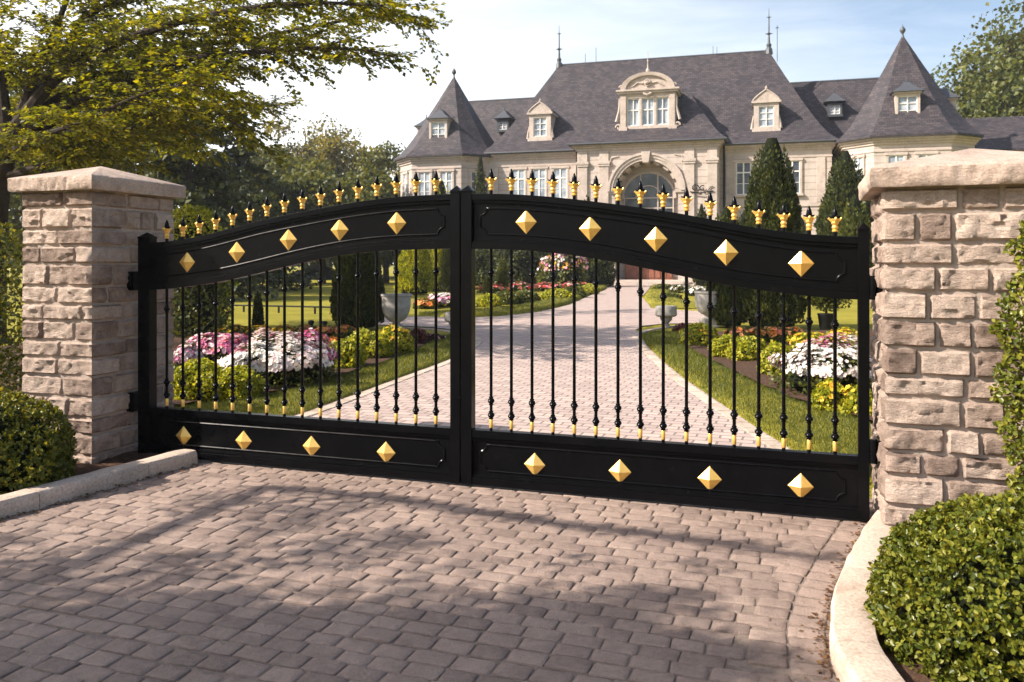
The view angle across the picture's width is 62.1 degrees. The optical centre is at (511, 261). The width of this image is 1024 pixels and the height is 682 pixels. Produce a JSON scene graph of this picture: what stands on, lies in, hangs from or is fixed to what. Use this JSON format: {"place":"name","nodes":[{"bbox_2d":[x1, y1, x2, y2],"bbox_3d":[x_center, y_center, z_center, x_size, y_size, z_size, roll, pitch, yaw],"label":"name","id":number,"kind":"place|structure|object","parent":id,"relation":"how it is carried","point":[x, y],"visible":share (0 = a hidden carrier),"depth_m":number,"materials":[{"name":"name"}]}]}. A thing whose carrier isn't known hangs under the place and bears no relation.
{"place":"outdoors","nodes":[
{"label":"outdoors","id":0,"kind":"place"},
{"bbox_2d":[48,450,158,481],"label":"verge","id":1,"kind":"structure","parent":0,"point":[119,459],"depth_m":6.86,"materials":[{"name":"brown soil"}]},
{"bbox_2d":[0,386,78,494],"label":"boxwood bush","id":2,"kind":"object","parent":1,"relation":"on","point":[35,450],"visible":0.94,"depth_m":5.96,"materials":[{"name":"green plant"}]},
{"bbox_2d":[7,166,185,463],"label":"gate pillar","id":3,"kind":"structure","parent":1,"relation":"on","point":[85,228],"depth_m":6.94,"materials":[{"name":"stone"}]},
{"bbox_2d":[127,171,461,483],"bbox_3d":[-1.794,0.469,6.737,3.017,2.303,0.150,0,0,19],"label":"gate leaf","id":4,"kind":"object","parent":3,"relation":"attached to","point":[376,225],"visible":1,"depth_m":6.67,"materials":[{"name":"black paint"}]},
{"bbox_2d":[0,285,874,681],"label":"driveway","id":5,"kind":"structure","parent":0,"point":[212,571],"depth_m":4.54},
{"bbox_2d":[0,462,867,681],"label":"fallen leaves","id":6,"kind":"object","parent":5,"relation":"on","point":[828,616],"visible":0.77,"depth_m":4.16,"materials":[{"name":"brown plant"}]},
{"bbox_2d":[829,510,904,681],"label":"kerb","id":7,"kind":"structure","parent":5,"relation":"on","point":[857,654],"depth_m":3.59,"materials":[{"name":"stone"}]},
{"bbox_2d":[1,264,873,498],"bbox_3d":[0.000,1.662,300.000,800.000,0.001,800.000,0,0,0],"label":"lawn","id":8,"kind":"structure","parent":0,"point":[846,316],"depth_m":28.54,"materials":[{"name":"plant"}]},
{"bbox_2d":[0,221,25,396],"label":"hedge","id":9,"kind":"object","parent":8,"relation":"on","point":[9,370],"visible":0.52,"depth_m":8.46,"materials":[{"name":"green plant"}]},
{"bbox_2d":[7,83,131,286],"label":"woodland tree","id":10,"kind":"object","parent":8,"relation":"on","point":[15,207],"visible":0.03,"depth_m":42.87,"materials":[{"name":"green plant"}]},
{"bbox_2d":[0,449,197,518],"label":"kerb","id":11,"kind":"structure","parent":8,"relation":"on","point":[26,500],"depth_m":6.04,"materials":[{"name":"stone"}]},
{"bbox_2d":[64,28,232,206],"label":"conifer","id":12,"kind":"object","parent":8,"relation":"on","point":[137,173],"visible":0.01,"depth_m":43.57,"materials":[{"name":"green plant"}]},
{"bbox_2d":[7,231,394,270],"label":"undergrowth","id":13,"kind":"object","parent":8,"relation":"on","point":[328,262],"visible":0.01,"depth_m":88.17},
{"bbox_2d":[171,236,236,337],"bbox_3d":[-6.734,0.589,18.188,1.637,2.268,1.565,0,0,0],"label":"shrub","id":14,"kind":"object","parent":8,"relation":"on","point":[191,311],"visible":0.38,"depth_m":17.85,"materials":[{"name":"green plant"}]},
{"bbox_2d":[171,204,239,327],"bbox_3d":[-7.889,0.132,20.976,2.232,3.151,2.159,0,0,0],"label":"shrub","id":15,"kind":"object","parent":8,"relation":"on","point":[190,217],"visible":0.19,"depth_m":20.75,"materials":[{"name":"green plant"}]},
{"bbox_2d":[0,331,424,403],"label":"flower bed","id":16,"kind":"object","parent":8,"relation":"on","point":[177,343],"visible":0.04,"depth_m":13.25,"materials":[{"name":"brown plant"}]},
{"bbox_2d":[171,340,203,369],"bbox_3d":[-4.669,1.383,12.224,0.524,0.525,0.502,0,0,0],"label":"flower mound","id":17,"kind":"object","parent":16,"relation":"on","point":[190,350],"visible":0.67,"depth_m":12.11,"materials":[{"name":"pink plant"}]},
{"bbox_2d":[171,357,227,403],"bbox_3d":[-3.646,1.379,10.041,0.803,0.513,0.806,0,0,0],"label":"garden shrub","id":18,"kind":"object","parent":16,"relation":"on","point":[191,378],"visible":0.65,"depth_m":9.78,"materials":[{"name":"green plant"}]},
{"bbox_2d":[188,332,247,361],"bbox_3d":[-4.673,1.375,13.576,1.110,0.538,1.129,0,0,37],"label":"flower mound","id":19,"kind":"object","parent":16,"relation":"on","point":[223,345],"visible":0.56,"depth_m":13.25,"materials":[{"name":"pink plant"}]},
{"bbox_2d":[217,324,247,334],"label":"tulip clump","id":20,"kind":"object","parent":16,"relation":"on","point":[240,328],"visible":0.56,"depth_m":17.45,"materials":[{"name":"green plant"}]},
{"bbox_2d":[213,365,264,400],"bbox_3d":[-3.225,1.417,10.021,0.631,0.436,0.598,0,0,0],"label":"garden shrub","id":21,"kind":"object","parent":16,"relation":"on","point":[241,382],"visible":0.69,"depth_m":9.85,"materials":[{"name":"green plant"}]},
{"bbox_2d":[217,328,341,387],"bbox_3d":[-3.070,1.257,11.230,1.732,0.765,1.525,0,0,0],"label":"flower mound","id":22,"kind":"object","parent":16,"relation":"on","point":[293,362],"visible":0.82,"depth_m":10.83,"materials":[{"name":"white plant"}]},
{"bbox_2d":[268,324,296,339],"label":"tulip clump","id":23,"kind":"object","parent":16,"relation":"on","point":[279,328],"visible":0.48,"depth_m":17.43,"materials":[{"name":"plant"}]},
{"bbox_2d":[298,328,336,377],"bbox_3d":[-2.786,1.265,11.831,0.701,0.722,0.710,0,0,41],"label":"flower mound","id":24,"kind":"object","parent":16,"relation":"on","point":[312,335],"visible":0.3,"depth_m":11.73,"materials":[{"name":"pink plant"}]},
{"bbox_2d":[314,324,334,336],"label":"tulip clump","id":25,"kind":"object","parent":16,"relation":"on","point":[328,330],"visible":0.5,"depth_m":17.39,"materials":[{"name":"red plant"}]},
{"bbox_2d":[332,324,355,338],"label":"tulip clump","id":26,"kind":"object","parent":16,"relation":"on","point":[347,330],"visible":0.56,"depth_m":17.39,"materials":[{"name":"red plant"}]},
{"bbox_2d":[328,337,367,368],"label":"garden shrub","id":27,"kind":"object","parent":16,"relation":"on","point":[348,352],"visible":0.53,"depth_m":12.75,"materials":[{"name":"green plant"}]},
{"bbox_2d":[346,327,391,359],"bbox_3d":[-2.402,1.366,14.213,0.804,0.581,0.813,0,0,-19],"label":"garden shrub","id":28,"kind":"object","parent":16,"relation":"on","point":[367,337],"visible":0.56,"depth_m":14.03,"materials":[{"name":"green plant"}]},
{"bbox_2d":[378,324,413,355],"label":"garden shrub","id":29,"kind":"object","parent":16,"relation":"on","point":[405,341],"visible":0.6,"depth_m":14.64,"materials":[{"name":"green plant"}]},
{"bbox_2d":[409,328,429,344],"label":"foliage plant","id":30,"kind":"object","parent":16,"relation":"on","point":[422,336],"visible":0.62,"depth_m":16.54,"materials":[{"name":"purple plant"}]},
{"bbox_2d":[139,87,289,301],"bbox_3d":[-14.441,-3.027,37.386,9.439,10.237,8.790,0,0,0],"label":"conifer","id":31,"kind":"object","parent":8,"relation":"on","point":[217,177],"visible":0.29,"depth_m":37.67,"materials":[{"name":"green plant"}]},
{"bbox_2d":[0,0,453,343],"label":"shade tree","id":32,"kind":"object","parent":8,"relation":"on","point":[105,91],"visible":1,"depth_m":15.67,"materials":[{"name":"green plant"}]},
{"bbox_2d":[251,291,264,325],"bbox_3d":[-5.802,1.177,19.418,0.306,1.046,0.334,0,0,-34],"label":"slim cypress","id":33,"kind":"object","parent":8,"relation":"on","point":[258,315],"visible":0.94,"depth_m":19.35,"materials":[{"name":"green plant"}]},
{"bbox_2d":[196,99,325,291],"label":"conifer","id":34,"kind":"object","parent":8,"relation":"on","point":[240,156],"visible":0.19,"depth_m":49.48,"materials":[{"name":"green plant"}]},
{"bbox_2d":[226,304,330,313],"bbox_3d":[-8.202,1.527,27.796,7.023,0.246,0.070,0,0,20],"label":"lawn rail","id":35,"kind":"object","parent":8,"relation":"on","point":[279,306],"visible":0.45,"depth_m":27.51,"materials":[{"name":"black metal"}]},
{"bbox_2d":[240,141,317,183],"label":"woodland tree","id":36,"kind":"object","parent":8,"relation":"on","point":[292,162],"visible":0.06,"depth_m":78.42,"materials":[{"name":"green plant"}]},
{"bbox_2d":[246,166,328,271],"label":"woodland tree","id":37,"kind":"object","parent":8,"relation":"on","point":[276,196],"visible":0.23,"depth_m":60.51,"materials":[{"name":"green plant"}]},
{"bbox_2d":[251,112,367,266],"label":"woodland tree","id":38,"kind":"object","parent":8,"relation":"on","point":[304,149],"visible":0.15,"depth_m":86.61,"materials":[{"name":"green plant"}]},
{"bbox_2d":[292,264,334,280],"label":"shrub","id":39,"kind":"object","parent":8,"relation":"on","point":[314,269],"visible":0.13,"depth_m":66.31,"materials":[{"name":"green plant"}]},
{"bbox_2d":[277,156,382,283],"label":"woodland tree","id":40,"kind":"object","parent":8,"relation":"on","point":[324,180],"visible":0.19,"depth_m":61.88,"materials":[{"name":"green plant"}]},
{"bbox_2d":[294,130,388,179],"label":"woodland tree","id":41,"kind":"object","parent":8,"relation":"on","point":[332,146],"visible":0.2,"depth_m":81.18,"materials":[{"name":"green plant"}]},
{"bbox_2d":[329,252,385,327],"bbox_3d":[-3.786,0.226,20.907,1.410,2.948,1.424,0,0,-10],"label":"cone tree","id":42,"kind":"object","parent":8,"relation":"on","point":[366,291],"visible":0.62,"depth_m":20.43,"materials":[{"name":"green plant"}]},
{"bbox_2d":[309,140,405,259],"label":"woodland tree","id":43,"kind":"object","parent":8,"relation":"on","point":[380,158],"visible":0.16,"depth_m":76.98,"materials":[{"name":"green plant"}]},
{"bbox_2d":[325,164,399,205],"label":"woodland tree","id":44,"kind":"object","parent":8,"relation":"on","point":[385,181],"visible":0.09,"depth_m":64.06,"materials":[{"name":"green plant"}]},
{"bbox_2d":[296,327,481,416],"bbox_3d":[-1.823,1.649,14.593,2.413,0.043,13.718,0,0,0],"label":"edging strip","id":45,"kind":"object","parent":8,"relation":"on","point":[478,342],"visible":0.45,"depth_m":11.30,"materials":[{"name":"stone"}]},
{"bbox_2d":[379,250,400,282],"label":"woodland tree","id":46,"kind":"object","parent":8,"relation":"on","point":[385,256],"visible":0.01,"depth_m":67.73,"materials":[{"name":"green plant"}]},
{"bbox_2d":[380,293,411,328],"bbox_3d":[-2.810,1.212,20.625,0.761,0.877,0.761,0,0,-11],"label":"garden urn","id":47,"kind":"object","parent":8,"relation":"on","point":[388,303],"visible":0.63,"depth_m":20.36,"materials":[{"name":"grey stone"}]},
{"bbox_2d":[393,249,433,293],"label":"cone tree","id":48,"kind":"object","parent":8,"relation":"on","point":[425,279],"visible":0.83,"depth_m":42.41,"materials":[{"name":"green plant"}]},
{"bbox_2d":[412,297,439,308],"bbox_3d":[-3.081,1.497,30.297,1.027,0.544,1.050,0,0,0],"label":"flower mound","id":49,"kind":"object","parent":8,"relation":"on","point":[425,303],"visible":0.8,"depth_m":30.00,"materials":[{"name":"orange plant"}]},
{"bbox_2d":[429,249,443,291],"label":"cone tree","id":50,"kind":"object","parent":8,"relation":"on","point":[439,254],"visible":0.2,"depth_m":46.61,"materials":[{"name":"green plant"}]},
{"bbox_2d":[427,292,449,307],"bbox_3d":[-2.416,1.404,31.543,1.968,0.664,2.024,0,0,0],"label":"flower mound","id":51,"kind":"object","parent":8,"relation":"on","point":[443,299],"visible":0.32,"depth_m":30.92,"materials":[{"name":"pink plant"}]},
{"bbox_2d":[439,249,449,291],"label":"cone tree","id":52,"kind":"object","parent":8,"relation":"on","point":[444,281],"visible":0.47,"depth_m":44.64,"materials":[{"name":"green plant"}]},
{"bbox_2d":[473,157,487,193],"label":"evergreen","id":53,"kind":"object","parent":8,"relation":"on","point":[480,184],"visible":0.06,"depth_m":61.76,"materials":[{"name":"green plant"}]},
{"bbox_2d":[475,249,494,285],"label":"evergreen shrub","id":54,"kind":"object","parent":8,"relation":"on","point":[481,270],"visible":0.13,"depth_m":58.51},
{"bbox_2d":[481,273,489,294],"bbox_3d":[-1.171,1.106,39.608,0.519,1.187,0.549,0,0,11],"label":"slim cypress","id":55,"kind":"object","parent":8,"relation":"on","point":[485,289],"visible":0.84,"depth_m":39.48,"materials":[{"name":"green plant"}]},
{"bbox_2d":[476,293,502,306],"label":"clipped shrub","id":56,"kind":"object","parent":8,"relation":"on","point":[483,300],"visible":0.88,"depth_m":31.50,"materials":[{"name":"green plant"}]},
{"bbox_2d":[475,283,509,292],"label":"flower mound","id":57,"kind":"object","parent":8,"relation":"on","point":[497,287],"visible":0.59,"depth_m":45.26,"materials":[{"name":"pink plant"}]},
{"bbox_2d":[495,253,509,289],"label":"slim cypress","id":58,"kind":"object","parent":8,"relation":"on","point":[502,276],"visible":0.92,"depth_m":45.88,"materials":[{"name":"green plant"}]},
{"bbox_2d":[493,290,519,304],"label":"clipped shrub","id":59,"kind":"object","parent":8,"relation":"on","point":[504,295],"visible":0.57,"depth_m":33.10,"materials":[{"name":"green plant"}]},
{"bbox_2d":[482,249,544,284],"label":"evergreen shrub","id":60,"kind":"object","parent":8,"relation":"on","point":[521,264],"visible":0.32,"depth_m":56.75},
{"bbox_2d":[508,281,538,291],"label":"flower mound","id":61,"kind":"object","parent":8,"relation":"on","point":[517,286],"visible":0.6,"depth_m":47.28,"materials":[{"name":"pink plant"}]},
{"bbox_2d":[174,284,872,483],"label":"grass","id":62,"kind":"structure","parent":8,"relation":"on","point":[657,346],"depth_m":10.57,"materials":[{"name":"plant"}]},
{"bbox_2d":[190,337,449,415],"bbox_3d":[-2.145,1.623,13.268,2.097,0.085,11.331,0,0,17],"label":"turf border","id":63,"kind":"object","parent":62,"relation":"attached to","point":[333,396],"visible":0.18,"depth_m":10.59,"materials":[{"name":"plant"}]},
{"bbox_2d":[644,333,872,484],"bbox_3d":[3.268,1.622,12.900,1.665,0.084,14.000,0,0,0],"label":"turf border","id":64,"kind":"object","parent":62,"relation":"attached to","point":[755,421],"visible":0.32,"depth_m":9.09,"materials":[{"name":"plant"}]},
{"bbox_2d":[513,289,541,303],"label":"clipped shrub","id":65,"kind":"object","parent":8,"relation":"on","point":[524,296],"visible":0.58,"depth_m":33.61,"materials":[{"name":"green plant"}]},
{"bbox_2d":[534,281,564,290],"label":"flower mound","id":66,"kind":"object","parent":8,"relation":"on","point":[544,285],"visible":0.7,"depth_m":48.43,"materials":[{"name":"pink plant"}]},
{"bbox_2d":[535,253,590,287],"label":"blossom shrub","id":67,"kind":"object","parent":8,"relation":"on","point":[563,268],"visible":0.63,"depth_m":53.97,"materials":[{"name":"pink plant"}]},
{"bbox_2d":[586,258,615,286],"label":"evergreen shrub","id":68,"kind":"object","parent":8,"relation":"on","point":[606,272],"visible":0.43,"depth_m":56.23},
{"bbox_2d":[655,305,676,326],"bbox_3d":[3.901,1.381,21.522,0.574,0.538,0.546,0,0,-6],"label":"stone planter","id":69,"kind":"object","parent":8,"relation":"on","point":[670,312],"visible":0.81,"depth_m":21.34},
{"bbox_2d":[692,204,707,285],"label":"evergreen","id":70,"kind":"object","parent":8,"relation":"on","point":[702,213],"visible":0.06,"depth_m":55.80,"materials":[{"name":"green plant"}]},
{"bbox_2d":[694,291,719,327],"bbox_3d":[4.959,1.193,21.522,0.702,0.915,0.702,0,0,-11],"label":"garden urn","id":71,"kind":"object","parent":8,"relation":"on","point":[701,300],"visible":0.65,"depth_m":21.32,"materials":[{"name":"grey stone"}]},
{"bbox_2d":[394,17,1023,285],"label":"mansion","id":72,"kind":"structure","parent":8,"relation":"on","point":[700,127],"depth_m":62.21,"materials":[{"name":"stone"}]},
{"bbox_2d":[509,167,526,194],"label":"window","id":73,"kind":"structure","parent":72,"relation":"in","point":[520,186],"depth_m":65.31,"materials":[{"name":"glass"}]},
{"bbox_2d":[530,166,547,195],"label":"window","id":74,"kind":"structure","parent":72,"relation":"in","point":[540,172],"depth_m":64.85,"materials":[{"name":"white glass"}]},
{"bbox_2d":[551,165,569,198],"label":"window","id":75,"kind":"structure","parent":72,"relation":"in","point":[561,173],"depth_m":64.38,"materials":[{"name":"white glass"}]},
{"bbox_2d":[621,171,676,211],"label":"arched window","id":76,"kind":"structure","parent":72,"relation":"in","point":[652,181],"depth_m":62.26,"materials":[{"name":"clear glass"}]},
{"bbox_2d":[625,264,672,279],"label":"entrance door","id":77,"kind":"structure","parent":72,"relation":"in","point":[631,272],"depth_m":62.34,"materials":[{"name":"red wood"}]},
{"bbox_2d":[733,159,753,196],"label":"window","id":78,"kind":"structure","parent":72,"relation":"in","point":[742,168],"depth_m":60.62,"materials":[{"name":"glass"}]},
{"bbox_2d":[785,158,803,195],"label":"window","id":79,"kind":"structure","parent":72,"relation":"in","point":[796,162],"depth_m":59.54,"materials":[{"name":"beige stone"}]},
{"bbox_2d":[632,325,788,449],"bbox_3d":[2.739,1.649,14.122,1.249,0.043,15.831,0,0,7],"label":"edging strip","id":80,"kind":"object","parent":8,"relation":"on","point":[767,440],"visible":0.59,"depth_m":10.15,"materials":[{"name":"stone"}]},
{"bbox_2d":[704,207,747,327],"bbox_3d":[5.450,0.154,21.546,1.137,3.092,1.173,0,0,-24],"label":"cone tree","id":81,"kind":"object","parent":8,"relation":"on","point":[721,315],"visible":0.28,"depth_m":21.18,"materials":[{"name":"green plant"}]},
{"bbox_2d":[736,138,806,327],"bbox_3d":[6.455,-0.691,21.183,1.885,4.782,1.869,0,0,8],"label":"cone tree","id":82,"kind":"object","parent":8,"relation":"on","point":[773,191],"visible":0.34,"depth_m":20.79,"materials":[{"name":"green plant"}]},
{"bbox_2d":[678,329,874,420],"bbox_3d":[6.360,1.579,14.050,6.280,0.040,11.500,0,0,0],"label":"flower bed","id":83,"kind":"object","parent":8,"relation":"on","point":[747,368],"visible":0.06,"depth_m":12.68,"materials":[{"name":"brown soil"}]},
{"bbox_2d":[678,322,720,345],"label":"garden shrub","id":84,"kind":"object","parent":83,"relation":"on","point":[697,333],"visible":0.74,"depth_m":16.16,"materials":[{"name":"green plant"}]},
{"bbox_2d":[707,334,736,357],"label":"garden shrub","id":85,"kind":"object","parent":83,"relation":"on","point":[721,345],"visible":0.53,"depth_m":14.07,"materials":[{"name":"green plant"}]},
{"bbox_2d":[723,326,752,337],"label":"tulip clump","id":86,"kind":"object","parent":83,"relation":"on","point":[741,331],"visible":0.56,"depth_m":16.81,"materials":[{"name":"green plant"}]},
{"bbox_2d":[725,335,767,360],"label":"garden shrub","id":87,"kind":"object","parent":83,"relation":"on","point":[746,348],"visible":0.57,"depth_m":13.61,"materials":[{"name":"green plant"}]},
{"bbox_2d":[749,326,769,341],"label":"tulip clump","id":88,"kind":"object","parent":83,"relation":"on","point":[753,329],"visible":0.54,"depth_m":16.79,"materials":[{"name":"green plant"}]},
{"bbox_2d":[756,339,793,375],"bbox_3d":[3.766,1.368,11.998,0.602,0.545,0.598,0,0,0],"label":"garden shrub","id":89,"kind":"object","parent":83,"relation":"on","point":[771,349],"visible":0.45,"depth_m":11.85,"materials":[{"name":"yellow plant"}]},
{"bbox_2d":[764,325,788,341],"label":"tulip clump","id":90,"kind":"object","parent":83,"relation":"on","point":[775,332],"visible":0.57,"depth_m":16.78,"materials":[{"name":"orange plant"}]},
{"bbox_2d":[786,331,832,350],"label":"garden shrub","id":91,"kind":"object","parent":83,"relation":"on","point":[793,340],"visible":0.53,"depth_m":15.37,"materials":[{"name":"yellow plant"}]},
{"bbox_2d":[767,332,873,396],"bbox_3d":[3.909,1.258,10.478,1.504,0.780,1.619,0,0,0],"label":"flower mound","id":92,"kind":"object","parent":83,"relation":"on","point":[821,366],"visible":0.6,"depth_m":10.22,"materials":[{"name":"white plant"}]},
{"bbox_2d":[811,376,845,412],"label":"garden shrub","id":93,"kind":"object","parent":83,"relation":"on","point":[822,396],"visible":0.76,"depth_m":9.02,"materials":[{"name":"yellow plant"}]},
{"bbox_2d":[825,326,856,347],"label":"garden shrub","id":94,"kind":"object","parent":83,"relation":"on","point":[847,330],"visible":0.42,"depth_m":15.57,"materials":[{"name":"yellow plant"}]},
{"bbox_2d":[838,385,873,421],"bbox_3d":[3.636,1.480,8.958,0.430,0.420,0.466,0,0,0],"label":"garden shrub","id":95,"kind":"object","parent":83,"relation":"on","point":[849,403],"visible":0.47,"depth_m":8.87,"materials":[{"name":"yellow plant"}]},
{"bbox_2d":[798,295,852,329],"bbox_3d":[7.639,0.848,20.587,1.460,1.604,1.401,0,0,-23],"label":"potted topiary","id":96,"kind":"object","parent":8,"relation":"on","point":[825,319],"visible":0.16,"depth_m":20.45,"materials":[{"name":"green plant"}]},
{"bbox_2d":[813,150,873,235],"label":"cone tree","id":97,"kind":"object","parent":8,"relation":"on","point":[845,178],"visible":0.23,"depth_m":41.48,"materials":[{"name":"green plant"}]},
{"bbox_2d":[837,195,874,267],"bbox_3d":[16.154,-0.715,40.018,2.050,4.830,2.104,0,0,-38],"label":"cone tree","id":98,"kind":"object","parent":8,"relation":"on","point":[854,217],"visible":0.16,"depth_m":39.66,"materials":[{"name":"green plant"}]},
{"bbox_2d":[930,0,1023,117],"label":"tree","id":99,"kind":"object","parent":8,"relation":"on","point":[997,90],"visible":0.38,"depth_m":70.16,"materials":[{"name":"green plant"}]},
{"bbox_2d":[0,0,1023,262],"label":"sky","id":100,"kind":"structure","parent":0,"point":[496,49],"materials":[{"name":"white"}]},
{"bbox_2d":[420,284,607,316],"bbox_3d":[2.788,1.571,41.600,3.619,0.191,33.874,0,0,16],"label":"turf border","id":101,"kind":"object","parent":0,"point":[483,314],"visible":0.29,"depth_m":27.17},
{"bbox_2d":[540,288,572,299],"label":"clipped shrub","id":102,"kind":"object","parent":101,"relation":"on","point":[559,292],"visible":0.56,"depth_m":35.55,"materials":[{"name":"green plant"}]},
{"bbox_2d":[644,284,695,307],"bbox_3d":[7.910,1.580,44.582,2.430,0.168,29.080,0,0,7],"label":"turf border","id":103,"kind":"object","parent":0,"point":[676,303],"visible":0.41,"depth_m":33.08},
{"bbox_2d":[877,542,976,681],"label":"verge","id":104,"kind":"structure","parent":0,"point":[906,673],"depth_m":3.34,"materials":[{"name":"brown soil"}]},
{"bbox_2d":[858,148,1023,543],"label":"gate pillar","id":105,"kind":"structure","parent":104,"relation":"on","point":[944,226],"depth_m":4.82,"materials":[{"name":"stone"}]},
{"bbox_2d":[461,169,882,521],"bbox_3d":[0.984,0.470,5.780,2.846,2.299,0.150,0,0,19],"label":"gate leaf","id":106,"kind":"object","parent":105,"relation":"attached to","point":[808,482],"visible":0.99,"depth_m":5.74,"materials":[{"name":"black paint"}]},
{"bbox_2d":[988,220,1023,524],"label":"climbing ivy","id":107,"kind":"object","parent":105,"relation":"attached to","point":[1011,382],"visible":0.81,"depth_m":4.60,"materials":[{"name":"green plant"}]},
{"bbox_2d":[863,491,1023,681],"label":"boxwood bush","id":108,"kind":"object","parent":104,"relation":"on","point":[957,597],"visible":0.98,"depth_m":3.34,"materials":[{"name":"green plant"}]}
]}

